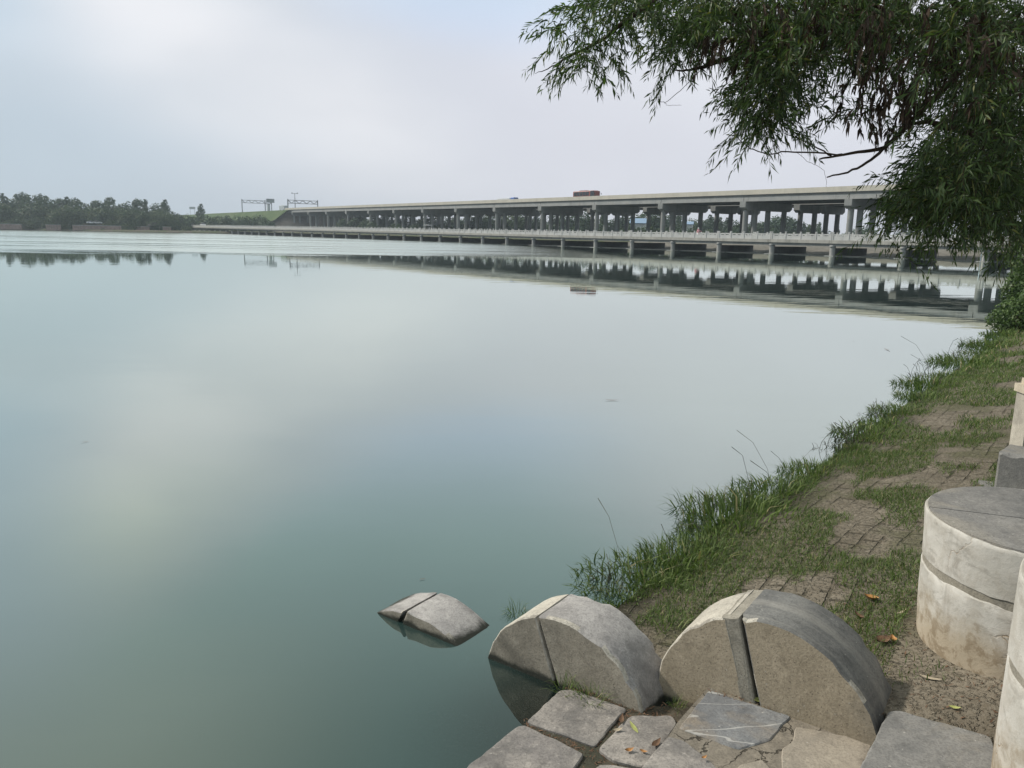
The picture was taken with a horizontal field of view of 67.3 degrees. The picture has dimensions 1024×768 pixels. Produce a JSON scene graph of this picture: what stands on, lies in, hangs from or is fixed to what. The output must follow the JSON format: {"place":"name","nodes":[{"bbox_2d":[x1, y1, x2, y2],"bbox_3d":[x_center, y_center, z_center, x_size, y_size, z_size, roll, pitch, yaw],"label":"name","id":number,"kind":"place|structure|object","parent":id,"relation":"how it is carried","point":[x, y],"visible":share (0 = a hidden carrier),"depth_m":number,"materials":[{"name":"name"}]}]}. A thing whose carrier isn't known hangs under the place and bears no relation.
{"place":"outdoors","nodes":[
{"label":"outdoors","id":0,"kind":"place"},
{"bbox_2d":[180,210,361,230],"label":"embankment hill","id":1,"kind":"structure","parent":0,"point":[273,215],"depth_m":548.64,"materials":[{"name":"green plant"}]},
{"bbox_2d":[241,199,273,211],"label":"sign gantry","id":2,"kind":"object","parent":1,"relation":"on","point":[269,201],"visible":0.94,"depth_m":598.98,"materials":[{"name":"metal"}]},
{"bbox_2d":[0,226,650,242],"bbox_3d":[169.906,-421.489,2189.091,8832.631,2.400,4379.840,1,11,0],"label":"ground","id":3,"kind":"structure","parent":0,"point":[167,231],"depth_m":371.18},
{"bbox_2d":[0,203,13,222],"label":"broadleaf tree","id":4,"kind":"object","parent":3,"relation":"on","point":[3,209],"visible":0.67,"depth_m":395.28,"materials":[{"name":"green plant"}]},
{"bbox_2d":[0,224,21,229],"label":"bank wall","id":5,"kind":"structure","parent":3,"relation":"on","point":[12,226],"depth_m":383.01,"materials":[{"name":"concrete"}]},
{"bbox_2d":[7,192,31,210],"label":"tufted tree","id":6,"kind":"object","parent":3,"relation":"on","point":[17,198],"visible":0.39,"depth_m":431.29,"materials":[{"name":"green plant"}]},
{"bbox_2d":[10,217,29,229],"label":"bush","id":7,"kind":"object","parent":3,"relation":"on","point":[22,221],"visible":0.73,"depth_m":387.53,"materials":[{"name":"green plant"}]},
{"bbox_2d":[9,207,41,227],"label":"broadleaf tree","id":8,"kind":"object","parent":3,"relation":"on","point":[22,214],"visible":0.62,"depth_m":394.91,"materials":[{"name":"green plant"}]},
{"bbox_2d":[16,195,41,210],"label":"broadleaf tree","id":9,"kind":"object","parent":3,"relation":"on","point":[28,201],"visible":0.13,"depth_m":417.86,"materials":[{"name":"green plant"}]},
{"bbox_2d":[22,220,37,229],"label":"bush","id":10,"kind":"object","parent":3,"relation":"on","point":[29,226],"visible":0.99,"depth_m":388.05,"materials":[{"name":"green plant"}]},
{"bbox_2d":[29,217,44,228],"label":"bush","id":11,"kind":"object","parent":3,"relation":"on","point":[37,221],"visible":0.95,"depth_m":389.85,"materials":[{"name":"green plant"}]},
{"bbox_2d":[23,202,53,222],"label":"broadleaf tree","id":12,"kind":"object","parent":3,"relation":"on","point":[40,208],"visible":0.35,"depth_m":398.76,"materials":[{"name":"green plant"}]},
{"bbox_2d":[34,197,62,210],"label":"broadleaf tree","id":13,"kind":"object","parent":3,"relation":"on","point":[51,205],"visible":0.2,"depth_m":411.36,"materials":[{"name":"green plant"}]},
{"bbox_2d":[45,224,60,229],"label":"bank wall","id":14,"kind":"structure","parent":3,"relation":"on","point":[52,227],"depth_m":381.68,"materials":[{"name":"concrete"}]},
{"bbox_2d":[45,204,75,224],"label":"broadleaf tree","id":15,"kind":"object","parent":3,"relation":"on","point":[57,216],"visible":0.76,"depth_m":384.91,"materials":[{"name":"green plant"}]},
{"bbox_2d":[67,200,92,212],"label":"broadleaf tree","id":16,"kind":"object","parent":3,"relation":"on","point":[84,205],"visible":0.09,"depth_m":423.37,"materials":[{"name":"green plant"}]},
{"bbox_2d":[64,207,96,224],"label":"broadleaf tree","id":17,"kind":"object","parent":3,"relation":"on","point":[78,218],"visible":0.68,"depth_m":384.26,"materials":[{"name":"green plant"}]},
{"bbox_2d":[83,206,105,223],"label":"broadleaf tree","id":18,"kind":"object","parent":3,"relation":"on","point":[92,211],"visible":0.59,"depth_m":384.75,"materials":[{"name":"green plant"}]},
{"bbox_2d":[72,225,120,229],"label":"bank wall","id":19,"kind":"structure","parent":3,"relation":"on","point":[87,227],"depth_m":378.69,"materials":[{"name":"concrete"}]},
{"bbox_2d":[88,200,109,212],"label":"broadleaf tree","id":20,"kind":"object","parent":3,"relation":"on","point":[93,205],"visible":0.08,"depth_m":414.74,"materials":[{"name":"green plant"}]},
{"bbox_2d":[90,207,114,223],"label":"broadleaf tree","id":21,"kind":"object","parent":3,"relation":"on","point":[103,218],"visible":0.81,"depth_m":384.81,"materials":[{"name":"green plant"}]},
{"bbox_2d":[102,201,128,215],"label":"broadleaf tree","id":22,"kind":"object","parent":3,"relation":"on","point":[113,206],"visible":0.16,"depth_m":419.64,"materials":[{"name":"green plant"}]},
{"bbox_2d":[113,208,130,229],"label":"broadleaf tree","id":23,"kind":"object","parent":3,"relation":"on","point":[122,215],"visible":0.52,"depth_m":383.60,"materials":[{"name":"green plant"}]},
{"bbox_2d":[127,198,145,215],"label":"tufted tree","id":24,"kind":"object","parent":3,"relation":"on","point":[136,203],"visible":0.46,"depth_m":419.27,"materials":[{"name":"green plant"}]},
{"bbox_2d":[132,210,151,225],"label":"broadleaf tree","id":25,"kind":"object","parent":3,"relation":"on","point":[141,217],"visible":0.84,"depth_m":380.15,"materials":[{"name":"green plant"}]},
{"bbox_2d":[146,219,162,229],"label":"bush","id":26,"kind":"object","parent":3,"relation":"on","point":[154,227],"visible":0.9,"depth_m":375.32,"materials":[{"name":"green plant"}]},
{"bbox_2d":[150,212,172,225],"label":"broadleaf tree","id":27,"kind":"object","parent":3,"relation":"on","point":[159,218],"visible":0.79,"depth_m":378.01,"materials":[{"name":"green plant"}]},
{"bbox_2d":[158,199,170,212],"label":"tall tree","id":28,"kind":"object","parent":3,"relation":"on","point":[163,206],"visible":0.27,"depth_m":422.50,"materials":[{"name":"green plant"}]},
{"bbox_2d":[161,212,180,229],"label":"broadleaf tree","id":29,"kind":"object","parent":3,"relation":"on","point":[171,217],"visible":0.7,"depth_m":377.64,"materials":[{"name":"green plant"}]},
{"bbox_2d":[159,209,187,224],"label":"broadleaf tree","id":30,"kind":"object","parent":3,"relation":"on","point":[176,216],"visible":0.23,"depth_m":419.30,"materials":[{"name":"green plant"}]},
{"bbox_2d":[166,220,181,230],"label":"bush","id":31,"kind":"object","parent":3,"relation":"on","point":[177,227],"visible":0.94,"depth_m":376.64,"materials":[{"name":"green plant"}]},
{"bbox_2d":[180,215,194,229],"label":"bush","id":32,"kind":"object","parent":3,"relation":"on","point":[189,222],"visible":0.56,"depth_m":440.29,"materials":[{"name":"green plant"}]},
{"bbox_2d":[195,204,205,229],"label":"tall tree","id":33,"kind":"object","parent":3,"relation":"on","point":[200,211],"visible":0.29,"depth_m":507.33,"materials":[{"name":"green plant"}]},
{"bbox_2d":[193,214,216,230],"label":"bush","id":34,"kind":"object","parent":3,"relation":"on","point":[204,219],"visible":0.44,"depth_m":439.08,"materials":[{"name":"green plant"}]},
{"bbox_2d":[205,217,218,230],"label":"bush","id":35,"kind":"object","parent":3,"relation":"on","point":[209,221],"visible":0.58,"depth_m":435.26,"materials":[{"name":"green plant"}]},
{"bbox_2d":[219,215,235,230],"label":"bush","id":36,"kind":"object","parent":3,"relation":"on","point":[227,220],"visible":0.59,"depth_m":435.04,"materials":[{"name":"green plant"}]},
{"bbox_2d":[234,216,250,230],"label":"bush","id":37,"kind":"object","parent":3,"relation":"on","point":[241,222],"visible":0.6,"depth_m":436.02,"materials":[{"name":"green plant"}]},
{"bbox_2d":[248,214,267,231],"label":"bush","id":38,"kind":"object","parent":3,"relation":"on","point":[256,221],"visible":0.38,"depth_m":435.11,"materials":[{"name":"green plant"}]},
{"bbox_2d":[257,217,272,231],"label":"bush","id":39,"kind":"object","parent":3,"relation":"on","point":[261,222],"visible":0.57,"depth_m":430.03,"materials":[{"name":"green plant"}]},
{"bbox_2d":[273,211,351,232],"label":"abutment","id":40,"kind":"object","parent":3,"relation":"on","point":[285,218],"visible":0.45,"depth_m":496.76,"materials":[{"name":"concrete"}]},
{"bbox_2d":[347,217,363,228],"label":"broadleaf tree","id":41,"kind":"object","parent":3,"relation":"on","point":[353,223],"visible":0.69,"depth_m":411.02,"materials":[{"name":"green plant"}]},
{"bbox_2d":[356,216,384,228],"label":"broadleaf tree","id":42,"kind":"object","parent":3,"relation":"on","point":[366,222],"visible":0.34,"depth_m":400.63,"materials":[{"name":"green plant"}]},
{"bbox_2d":[388,216,416,227],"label":"broadleaf tree","id":43,"kind":"object","parent":3,"relation":"on","point":[407,224],"visible":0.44,"depth_m":399.49,"materials":[{"name":"green plant"}]},
{"bbox_2d":[415,214,436,228],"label":"broadleaf tree","id":44,"kind":"object","parent":3,"relation":"on","point":[421,220],"visible":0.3,"depth_m":402.57,"materials":[{"name":"green plant"}]},
{"bbox_2d":[463,215,494,229],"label":"broadleaf tree","id":45,"kind":"object","parent":3,"relation":"on","point":[484,221],"visible":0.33,"depth_m":392.47,"materials":[{"name":"green plant"}]},
{"bbox_2d":[501,215,533,231],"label":"broadleaf tree","id":46,"kind":"object","parent":3,"relation":"on","point":[510,221],"visible":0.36,"depth_m":414.30,"materials":[{"name":"green plant"}]},
{"bbox_2d":[559,216,581,229],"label":"broadleaf tree","id":47,"kind":"object","parent":3,"relation":"on","point":[571,223],"visible":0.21,"depth_m":408.36,"materials":[{"name":"green plant"}]},
{"bbox_2d":[579,211,594,232],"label":"broadleaf tree","id":48,"kind":"object","parent":3,"relation":"on","point":[584,223],"visible":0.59,"depth_m":388.86,"materials":[{"name":"green plant"}]},
{"bbox_2d":[191,224,1019,261],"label":"road bridge","id":49,"kind":"structure","parent":3,"relation":"on","point":[832,240],"depth_m":150.73,"materials":[{"name":"concrete"}]},
{"bbox_2d":[326,203,925,235],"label":"viaduct","id":50,"kind":"object","parent":3,"relation":"on","point":[814,210],"visible":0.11,"depth_m":239.44,"materials":[{"name":"concrete"}]},
{"bbox_2d":[630,218,646,229],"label":"shed","id":51,"kind":"structure","parent":3,"relation":"on","point":[640,222],"depth_m":340.50,"materials":[{"name":"paint"}]},
{"bbox_2d":[622,212,659,230],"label":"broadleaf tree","id":52,"kind":"object","parent":3,"relation":"on","point":[658,223],"visible":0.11,"depth_m":390.63,"materials":[{"name":"green plant"}]},
{"bbox_2d":[350,205,944,235],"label":"viaduct","id":53,"kind":"object","parent":3,"relation":"on","point":[837,211],"visible":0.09,"depth_m":247.99,"materials":[{"name":"concrete"}]},
{"bbox_2d":[285,184,1021,236],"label":"viaduct","id":54,"kind":"object","parent":3,"relation":"on","point":[769,201],"visible":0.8,"depth_m":242.61,"materials":[{"name":"concrete"}]},
{"bbox_2d":[573,190,601,196],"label":"coach","id":55,"kind":"object","parent":54,"relation":"on","point":[586,193],"visible":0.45,"depth_m":257.51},
{"bbox_2d":[639,214,668,231],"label":"broadleaf tree","id":56,"kind":"object","parent":3,"relation":"on","point":[656,221],"visible":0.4,"depth_m":384.28,"materials":[{"name":"green plant"}]},
{"bbox_2d":[655,215,681,231],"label":"broadleaf tree","id":57,"kind":"object","parent":3,"relation":"on","point":[677,217],"visible":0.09,"depth_m":416.44,"materials":[{"name":"green plant"}]},
{"bbox_2d":[693,219,719,232],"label":"broadleaf tree","id":58,"kind":"object","parent":3,"relation":"on","point":[706,226],"visible":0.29,"depth_m":393.41,"materials":[{"name":"green plant"}]},
{"bbox_2d":[757,217,796,235],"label":"broadleaf tree","id":59,"kind":"object","parent":3,"relation":"on","point":[776,224],"visible":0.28,"depth_m":399.15,"materials":[{"name":"green plant"}]},
{"bbox_2d":[770,214,810,235],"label":"broadleaf tree","id":60,"kind":"object","parent":3,"relation":"on","point":[804,227],"visible":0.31,"depth_m":405.55,"materials":[{"name":"green plant"}]},
{"bbox_2d":[0,230,1019,767],"bbox_3d":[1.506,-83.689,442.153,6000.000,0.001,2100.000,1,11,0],"label":"lake water","id":61,"kind":"structure","parent":0,"point":[250,486],"depth_m":8.83,"materials":[{"name":"liquid"}]},
{"bbox_2d":[377,592,488,645],"bbox_3d":[-0.512,2.022,4.975,1.290,1.291,0.329,9,13,35],"label":"stone disc","id":62,"kind":"object","parent":61,"relation":"in","point":[449,619],"visible":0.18,"depth_m":4.77,"materials":[{"name":"stone"}]},
{"bbox_2d":[501,595,527,618],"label":"weed tuft","id":63,"kind":"object","parent":61,"relation":"on","point":[515,608],"visible":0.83,"depth_m":4.98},
{"bbox_2d":[0,0,1023,236],"label":"sky","id":64,"kind":"structure","parent":0,"point":[215,105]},
{"bbox_2d":[618,259,1023,742],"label":"bank","id":65,"kind":"structure","parent":0,"point":[863,533],"depth_m":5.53,"materials":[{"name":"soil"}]},
{"bbox_2d":[488,594,664,712],"bbox_3d":[0.356,1.748,4.319,1.053,1.051,0.355,9,13,35],"label":"stone disc","id":66,"kind":"object","parent":65,"relation":"on","point":[609,648],"visible":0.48,"depth_m":4.10,"materials":[{"name":"stone"}]},
{"bbox_2d":[581,554,635,595],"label":"reed tuft","id":67,"kind":"object","parent":65,"relation":"on","point":[609,577],"visible":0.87,"depth_m":5.35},
{"bbox_2d":[580,575,656,608],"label":"grass clump","id":68,"kind":"object","parent":65,"relation":"on","point":[606,590],"visible":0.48,"depth_m":5.21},
{"bbox_2d":[564,498,721,612],"bbox_3d":[0.936,1.180,5.371,1.216,0.530,1.199,11,15,42],"label":"grass clump","id":69,"kind":"object","parent":65,"relation":"on","point":[614,571],"visible":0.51,"depth_m":5.49,"materials":[{"name":"plant"}]},
{"bbox_2d":[627,544,702,598],"bbox_3d":[1.071,1.267,5.281,0.565,0.327,0.726,-1,11,-10],"label":"grass clump","id":70,"kind":"object","parent":65,"relation":"on","point":[655,578],"visible":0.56,"depth_m":5.36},
{"bbox_2d":[635,599,697,637],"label":"weed tuft","id":71,"kind":"object","parent":65,"relation":"on","point":[668,629],"visible":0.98,"depth_m":4.67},
{"bbox_2d":[621,541,714,582],"bbox_3d":[1.145,1.246,5.594,0.792,0.336,0.858,0,11,-5],"label":"grass clump","id":72,"kind":"object","parent":65,"relation":"on","point":[645,554],"visible":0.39,"depth_m":5.67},
{"bbox_2d":[625,520,752,584],"bbox_3d":[1.386,1.162,5.721,1.034,0.393,1.127,4,11,14],"label":"grass clump","id":73,"kind":"object","parent":65,"relation":"on","point":[671,541],"visible":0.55,"depth_m":5.87,"materials":[{"name":"plant"}]},
{"bbox_2d":[666,518,746,552],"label":"grass clump","id":74,"kind":"object","parent":65,"relation":"on","point":[691,532],"visible":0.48,"depth_m":6.25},
{"bbox_2d":[681,493,745,535],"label":"grass clump","id":75,"kind":"object","parent":65,"relation":"on","point":[719,517],"visible":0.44,"depth_m":6.51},
{"bbox_2d":[467,687,993,767],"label":"stone steps","id":76,"kind":"structure","parent":65,"relation":"on","point":[725,731],"depth_m":3.50,"materials":[{"name":"stone"}]},
{"bbox_2d":[541,670,582,699],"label":"weed tuft","id":77,"kind":"object","parent":76,"relation":"on","point":[566,674],"visible":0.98,"depth_m":4.06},
{"bbox_2d":[570,677,616,707],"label":"weed tuft","id":78,"kind":"object","parent":76,"relation":"on","point":[591,690],"visible":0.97,"depth_m":3.96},
{"bbox_2d":[655,447,820,536],"bbox_3d":[1.985,0.881,6.641,1.396,0.638,1.358,1,11,0],"label":"grass clump","id":79,"kind":"object","parent":65,"relation":"on","point":[734,503],"visible":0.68,"depth_m":6.74,"materials":[{"name":"plant"}]},
{"bbox_2d":[714,471,796,513],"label":"grass clump","id":80,"kind":"object","parent":65,"relation":"on","point":[754,498],"visible":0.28,"depth_m":7.02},
{"bbox_2d":[524,593,1002,766],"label":"leaf litter","id":81,"kind":"object","parent":65,"relation":"on","point":[527,724],"visible":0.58,"depth_m":3.75,"materials":[{"name":"plant"}]},
{"bbox_2d":[519,0,1023,290],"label":"willow tree","id":82,"kind":"object","parent":65,"relation":"on","point":[964,184],"visible":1,"depth_m":4.51,"materials":[{"name":"green plant"}]},
{"bbox_2d":[659,589,891,745],"bbox_3d":[1.319,1.645,3.915,1.102,1.101,0.394,9,13,35],"label":"stone disc","id":83,"kind":"object","parent":65,"relation":"on","point":[799,658],"visible":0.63,"depth_m":3.70,"materials":[{"name":"stone"}]},
{"bbox_2d":[725,430,828,504],"bbox_3d":[2.605,0.794,7.321,1.216,0.598,0.959,6,12,22],"label":"grass clump","id":84,"kind":"object","parent":65,"relation":"on","point":[764,484],"visible":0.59,"depth_m":7.44,"materials":[{"name":"plant"}]},
{"bbox_2d":[770,472,818,489],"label":"grass clump","id":85,"kind":"object","parent":65,"relation":"on","point":[791,479],"visible":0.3,"depth_m":7.75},
{"bbox_2d":[768,446,850,482],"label":"grass clump","id":86,"kind":"object","parent":65,"relation":"on","point":[797,464],"visible":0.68,"depth_m":8.06,"materials":[{"name":"plant"}]},
{"bbox_2d":[808,423,857,455],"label":"reed tuft","id":87,"kind":"object","parent":65,"relation":"on","point":[839,444],"visible":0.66,"depth_m":8.88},
{"bbox_2d":[824,416,873,445],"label":"reed tuft","id":88,"kind":"object","parent":65,"relation":"on","point":[853,440],"visible":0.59,"depth_m":9.20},
{"bbox_2d":[828,422,879,453],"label":"grass clump","id":89,"kind":"object","parent":65,"relation":"on","point":[854,447],"visible":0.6,"depth_m":8.87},
{"bbox_2d":[822,402,923,442],"bbox_3d":[4.532,0.415,9.546,1.318,0.500,1.299,3,11,12],"label":"grass clump","id":90,"kind":"object","parent":65,"relation":"on","point":[865,427],"visible":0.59,"depth_m":9.63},
{"bbox_2d":[875,635,890,641],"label":"fallen leaf","id":91,"kind":"object","parent":65,"relation":"on","point":[878,637],"visible":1,"depth_m":4.16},
{"bbox_2d":[857,401,919,429],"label":"grass clump","id":92,"kind":"object","parent":65,"relation":"on","point":[880,420],"visible":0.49,"depth_m":10.18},
{"bbox_2d":[863,389,936,419],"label":"grass clump","id":93,"kind":"object","parent":65,"relation":"on","point":[895,408],"visible":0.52,"depth_m":10.89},
{"bbox_2d":[890,371,948,400],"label":"grass clump","id":94,"kind":"object","parent":65,"relation":"on","point":[912,396],"visible":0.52,"depth_m":11.96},
{"bbox_2d":[903,358,944,378],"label":"reed tuft","id":95,"kind":"object","parent":65,"relation":"on","point":[921,374],"visible":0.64,"depth_m":13.77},
{"bbox_2d":[888,336,974,391],"bbox_3d":[7.151,-0.338,12.879,1.622,0.888,1.438,1,11,2],"label":"grass clump","id":96,"kind":"object","parent":65,"relation":"on","point":[915,379],"visible":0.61,"depth_m":12.93,"materials":[{"name":"plant"}]},
{"bbox_2d":[931,369,976,377],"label":"grass clump","id":97,"kind":"object","parent":65,"relation":"on","point":[943,374],"visible":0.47,"depth_m":13.96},
{"bbox_2d":[920,334,1010,367],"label":"grass clump","id":98,"kind":"object","parent":65,"relation":"on","point":[947,358],"visible":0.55,"depth_m":15.41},
{"bbox_2d":[916,486,1023,679],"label":"stone drum","id":99,"kind":"object","parent":65,"relation":"on","point":[972,556],"visible":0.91,"depth_m":3.84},
{"bbox_2d":[957,338,1003,354],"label":"grass clump","id":100,"kind":"object","parent":65,"relation":"on","point":[982,351],"visible":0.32,"depth_m":16.89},
{"bbox_2d":[957,314,1023,348],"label":"grass clump","id":101,"kind":"object","parent":65,"relation":"on","point":[971,343],"visible":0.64,"depth_m":18.06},
{"bbox_2d":[978,444,1023,488],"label":"stone block","id":102,"kind":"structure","parent":65,"relation":"on","point":[1010,470],"depth_m":6.54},
{"bbox_2d":[979,315,1022,336],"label":"grass clump","id":103,"kind":"object","parent":65,"relation":"on","point":[999,333],"visible":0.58,"depth_m":20.24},
{"bbox_2d":[984,289,1023,331],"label":"bank bush","id":104,"kind":"object","parent":65,"relation":"on","point":[1011,316],"visible":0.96,"depth_m":20.97,"materials":[{"name":"green plant"}]},
{"bbox_2d":[991,559,1023,767],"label":"stone drum","id":105,"kind":"object","parent":65,"relation":"on","point":[1008,749],"visible":1,"depth_m":2.71,"materials":[{"name":"stone"}]},
{"bbox_2d":[998,260,1023,304],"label":"bank bush","id":106,"kind":"object","parent":65,"relation":"on","point":[1010,288],"visible":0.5,"depth_m":29.62,"materials":[{"name":"green plant"}]},
{"bbox_2d":[1002,240,1023,290],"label":"tree","id":107,"kind":"object","parent":65,"relation":"on","point":[1020,268],"visible":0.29,"depth_m":22.83,"materials":[{"name":"green plant"}]},
{"bbox_2d":[1009,378,1023,446],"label":"stone post","id":108,"kind":"object","parent":65,"relation":"on","point":[1017,434],"visible":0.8,"depth_m":7.70,"materials":[{"name":"stone"}]},
{"bbox_2d":[628,241,1023,259],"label":"ground rubble slope","id":109,"kind":"structure","parent":0,"point":[941,253],"depth_m":129.54,"materials":[{"name":"stone"}]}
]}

